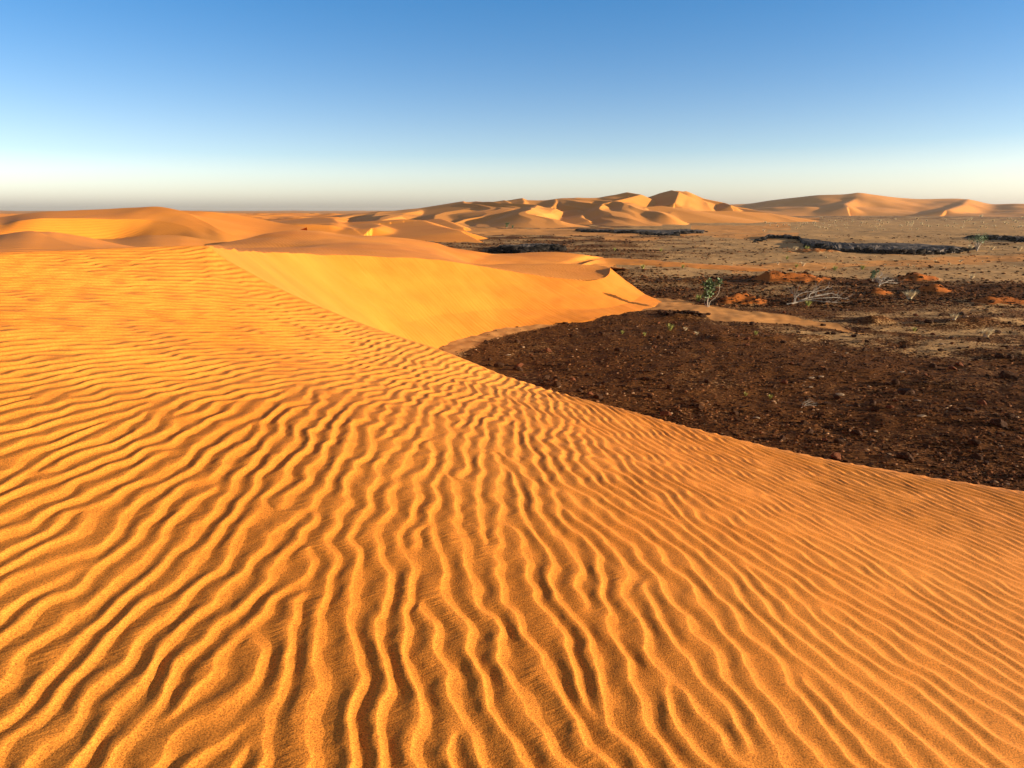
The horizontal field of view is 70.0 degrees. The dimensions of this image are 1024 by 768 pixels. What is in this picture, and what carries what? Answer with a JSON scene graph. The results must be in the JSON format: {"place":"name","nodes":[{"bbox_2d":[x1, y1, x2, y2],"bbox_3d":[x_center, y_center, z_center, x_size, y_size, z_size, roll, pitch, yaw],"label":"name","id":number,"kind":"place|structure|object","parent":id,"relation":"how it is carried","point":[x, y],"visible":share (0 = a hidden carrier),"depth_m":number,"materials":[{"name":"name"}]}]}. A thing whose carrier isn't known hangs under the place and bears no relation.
{"place":"outdoors","nodes":[
{"label":"outdoors","id":0,"kind":"place"},
{"bbox_2d":[0,231,132,251],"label":"dune","id":1,"kind":"structure","parent":0,"point":[29,241],"depth_m":20.41,"materials":[{"name":"orange sand"}]},
{"bbox_2d":[0,207,242,246],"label":"dune","id":2,"kind":"structure","parent":0,"point":[146,226],"depth_m":80.46,"materials":[{"name":"orange sand"}]},
{"bbox_2d":[0,213,486,242],"bbox_3d":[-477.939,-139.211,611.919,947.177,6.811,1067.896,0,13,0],"label":"sand dunes","id":3,"kind":"structure","parent":0,"point":[438,230],"depth_m":212.77,"materials":[{"name":"orange sand"}]},
{"bbox_2d":[183,211,306,238],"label":"dune back slope","id":4,"kind":"structure","parent":0,"point":[243,227],"depth_m":98.97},
{"bbox_2d":[206,230,660,279],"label":"sand dune","id":5,"kind":"structure","parent":0,"point":[563,265],"depth_m":61.95,"materials":[{"name":"orange sand"}]},
{"bbox_2d":[208,246,660,348],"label":"slip face","id":6,"kind":"object","parent":5,"relation":"attached to","point":[437,304],"visible":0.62,"depth_m":43.23},
{"bbox_2d":[0,246,1023,767],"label":"sand dune","id":7,"kind":"structure","parent":0,"point":[248,520],"depth_m":3.09,"materials":[{"name":"orange sand"}]},
{"bbox_2d":[0,210,1023,490],"bbox_3d":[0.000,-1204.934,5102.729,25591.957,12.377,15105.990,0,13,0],"label":"ground","id":8,"kind":"structure","parent":0,"point":[738,236],"depth_m":40.16,"materials":[{"name":"brown soil"}]},
{"bbox_2d":[494,362,503,367],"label":"rock","id":9,"kind":"object","parent":8,"relation":"on","point":[498,365],"visible":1,"depth_m":32.61,"materials":[{"name":"brown stone"}]},
{"bbox_2d":[513,366,522,370],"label":"rock","id":10,"kind":"object","parent":8,"relation":"on","point":[518,368],"visible":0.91,"depth_m":32.09,"materials":[{"name":"brown stone"}]},
{"bbox_2d":[487,243,566,253],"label":"rock outcrop","id":11,"kind":"object","parent":8,"relation":"on","point":[527,247],"visible":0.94,"depth_m":121.86,"materials":[{"name":"black stone"}]},
{"bbox_2d":[553,381,560,386],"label":"rock","id":12,"kind":"object","parent":8,"relation":"on","point":[556,383],"visible":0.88,"depth_m":28.05,"materials":[{"name":"brown stone"}]},
{"bbox_2d":[593,394,602,398],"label":"rock","id":13,"kind":"object","parent":8,"relation":"on","point":[598,396],"visible":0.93,"depth_m":26.41,"materials":[{"name":"brown stone"}]},
{"bbox_2d":[575,229,707,235],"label":"rock outcrop","id":14,"kind":"object","parent":8,"relation":"on","point":[677,232],"visible":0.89,"depth_m":232.96,"materials":[{"name":"black stone"}]},
{"bbox_2d":[660,411,671,415],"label":"rock","id":15,"kind":"object","parent":8,"relation":"on","point":[665,413],"visible":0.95,"depth_m":24.77,"materials":[{"name":"brown stone"}]},
{"bbox_2d":[668,324,673,330],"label":"grass tuft","id":16,"kind":"object","parent":8,"relation":"on","point":[670,327],"visible":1,"depth_m":41.63,"materials":[{"name":"yellow plant"}]},
{"bbox_2d":[582,258,767,270],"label":"sand apron","id":17,"kind":"object","parent":8,"relation":"on","point":[618,261],"visible":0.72,"depth_m":91.45,"materials":[{"name":"orange sand"}]},
{"bbox_2d":[656,310,710,316],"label":"rock outcrop","id":18,"kind":"object","parent":8,"relation":"on","point":[694,313],"visible":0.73,"depth_m":47.42,"materials":[{"name":"brown stone"}]},
{"bbox_2d":[695,404,702,408],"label":"rock","id":19,"kind":"object","parent":8,"relation":"on","point":[699,406],"visible":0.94,"depth_m":25.51,"materials":[{"name":"brown stone"}]},
{"bbox_2d":[701,278,722,306],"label":"leafy shrub","id":20,"kind":"object","parent":8,"relation":"on","point":[709,284],"visible":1,"depth_m":51.74,"materials":[{"name":"green plant"}]},
{"bbox_2d":[435,234,1023,308],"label":"distant gravel","id":21,"kind":"structure","parent":8,"relation":"on","point":[900,294],"depth_m":66.23,"materials":[{"name":"brown gravel"}]},
{"bbox_2d":[786,281,854,304],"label":"dead branch","id":22,"kind":"object","parent":21,"relation":"on","point":[801,300],"visible":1,"depth_m":54.84,"materials":[{"name":"grey wood"}]},
{"bbox_2d":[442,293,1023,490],"bbox_3d":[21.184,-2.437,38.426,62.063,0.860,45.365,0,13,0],"label":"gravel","id":23,"kind":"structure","parent":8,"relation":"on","point":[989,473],"depth_m":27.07,"materials":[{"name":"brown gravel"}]},
{"bbox_2d":[869,400,875,405],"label":"rock","id":24,"kind":"object","parent":23,"relation":"on","point":[872,402],"visible":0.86,"depth_m":25.99,"materials":[{"name":"brown stone"}]},
{"bbox_2d":[963,407,974,411],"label":"rock","id":25,"kind":"object","parent":23,"relation":"on","point":[969,409],"visible":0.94,"depth_m":24.88,"materials":[{"name":"brown stone"}]},
{"bbox_2d":[978,400,986,404],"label":"rock","id":26,"kind":"object","parent":23,"relation":"on","point":[982,402],"visible":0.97,"depth_m":25.97,"materials":[{"name":"brown stone"}]},
{"bbox_2d":[806,428,813,433],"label":"rock","id":27,"kind":"object","parent":8,"relation":"on","point":[809,431],"visible":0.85,"depth_m":22.82,"materials":[{"name":"brown stone"}]},
{"bbox_2d":[831,452,840,460],"bbox_3d":[8.976,2.023,20.281,0.272,0.245,0.402,5,14,20],"label":"rock","id":28,"kind":"object","parent":8,"relation":"on","point":[836,455],"visible":0.91,"depth_m":20.17,"materials":[{"name":"brown stone"}]},
{"bbox_2d":[833,438,843,443],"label":"rock","id":29,"kind":"object","parent":8,"relation":"on","point":[838,441],"visible":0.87,"depth_m":21.76,"materials":[{"name":"brown stone"}]},
{"bbox_2d":[851,430,862,435],"bbox_3d":[10.819,1.535,22.931,0.272,0.235,0.368,-13,18,-43],"label":"rock","id":30,"kind":"object","parent":8,"relation":"on","point":[857,432],"visible":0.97,"depth_m":22.84,"materials":[{"name":"brown stone"}]},
{"bbox_2d":[752,234,975,254],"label":"rock outcrop","id":31,"kind":"object","parent":8,"relation":"on","point":[901,248],"visible":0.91,"depth_m":127.96,"materials":[{"name":"black stone"}]},
{"bbox_2d":[870,406,878,410],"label":"rock","id":32,"kind":"object","parent":8,"relation":"on","point":[873,408],"visible":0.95,"depth_m":25.36,"materials":[{"name":"brown stone"}]},
{"bbox_2d":[870,270,879,280],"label":"shrub","id":33,"kind":"object","parent":8,"relation":"on","point":[873,272],"visible":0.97,"depth_m":70.72,"materials":[{"name":"green plant"}]},
{"bbox_2d":[872,266,902,285],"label":"dead branch","id":34,"kind":"object","parent":8,"relation":"on","point":[880,282],"visible":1,"depth_m":67.89,"materials":[{"name":"grey wood"}]},
{"bbox_2d":[891,379,899,384],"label":"rock","id":35,"kind":"object","parent":8,"relation":"on","point":[895,382],"visible":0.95,"depth_m":29.11,"materials":[{"name":"brown stone"}]},
{"bbox_2d":[896,452,913,460],"bbox_3d":[10.915,2.028,20.297,0.460,0.294,0.340,10,17,36],"label":"rock","id":36,"kind":"object","parent":8,"relation":"on","point":[905,455],"visible":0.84,"depth_m":20.19,"materials":[{"name":"brown stone"}]},
{"bbox_2d":[897,388,914,395],"bbox_3d":[14.897,0.316,27.656,0.619,0.329,0.518,5,14,18],"label":"rock","id":37,"kind":"object","parent":8,"relation":"on","point":[907,391],"visible":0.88,"depth_m":27.48,"materials":[{"name":"brown stone"}]},
{"bbox_2d":[903,289,919,298],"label":"grass tuft","id":38,"kind":"object","parent":8,"relation":"on","point":[908,295],"visible":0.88,"depth_m":56.76,"materials":[{"name":"plant"}]},
{"bbox_2d":[924,319,932,322],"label":"rock","id":39,"kind":"object","parent":8,"relation":"on","point":[927,321],"visible":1,"depth_m":44.37,"materials":[{"name":"brown stone"}]},
{"bbox_2d":[968,439,980,445],"bbox_3d":[13.717,1.748,21.662,0.196,0.206,0.321,-6,14,-23],"label":"rock","id":40,"kind":"object","parent":8,"relation":"on","point":[975,442],"visible":1,"depth_m":21.60,"materials":[{"name":"brown stone"}]},
{"bbox_2d":[969,453,982,459],"bbox_3d":[13.124,2.080,20.680,0.297,0.256,0.402,0,13,-2],"label":"rock","id":41,"kind":"object","parent":8,"relation":"on","point":[976,456],"visible":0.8,"depth_m":20.58,"materials":[{"name":"brown stone"}]},
{"bbox_2d":[968,233,987,250],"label":"dry bush","id":42,"kind":"object","parent":8,"relation":"on","point":[978,241],"visible":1,"depth_m":126.20,"materials":[{"name":"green plant"}]},
{"bbox_2d":[979,328,995,336],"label":"grass tuft","id":43,"kind":"object","parent":8,"relation":"on","point":[987,332],"visible":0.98,"depth_m":40.09,"materials":[{"name":"plant"}]},
{"bbox_2d":[964,235,1023,241],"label":"rock outcrop","id":44,"kind":"object","parent":8,"relation":"on","point":[1009,238],"visible":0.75,"depth_m":163.30,"materials":[{"name":"black stone"}]},
{"bbox_2d":[990,419,1006,427],"bbox_3d":[15.594,1.272,23.430,0.390,0.337,0.528,-4,14,-16],"label":"rock","id":45,"kind":"object","parent":8,"relation":"on","point":[1000,423],"visible":0.87,"depth_m":23.30,"materials":[{"name":"brown stone"}]},
{"bbox_2d":[995,352,1003,357],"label":"rock","id":46,"kind":"object","parent":8,"relation":"on","point":[997,355],"visible":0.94,"depth_m":34.55,"materials":[{"name":"brown stone"}]},
{"bbox_2d":[999,370,1016,378],"bbox_3d":[20.285,-0.318,29.924,0.572,0.477,0.468,5,14,22],"label":"rock","id":47,"kind":"object","parent":8,"relation":"on","point":[1003,374],"visible":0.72,"depth_m":29.77,"materials":[{"name":"brown stone"}]},
{"bbox_2d":[1004,413,1014,416],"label":"rock","id":48,"kind":"object","parent":8,"relation":"on","point":[1009,415],"visible":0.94,"depth_m":24.15,"materials":[{"name":"brown stone"}]},
{"bbox_2d":[1007,354,1013,358],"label":"rock","id":49,"kind":"object","parent":8,"relation":"on","point":[1010,356],"visible":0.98,"depth_m":34.19,"materials":[{"name":"brown stone"}]},
{"bbox_2d":[0,0,1023,210],"label":"sky","id":50,"kind":"structure","parent":0,"point":[192,105],"materials":[{"name":"blue"}]},
{"bbox_2d":[325,190,818,227],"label":"sand dunes","id":51,"kind":"structure","parent":0,"point":[670,207],"depth_m":446.14,"materials":[{"name":"sand"}]},
{"bbox_2d":[730,193,1023,216],"bbox_3d":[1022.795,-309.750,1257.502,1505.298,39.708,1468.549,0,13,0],"label":"dunes","id":52,"kind":"structure","parent":0,"point":[858,204],"depth_m":1145.14,"materials":[{"name":"sand"}]}
]}

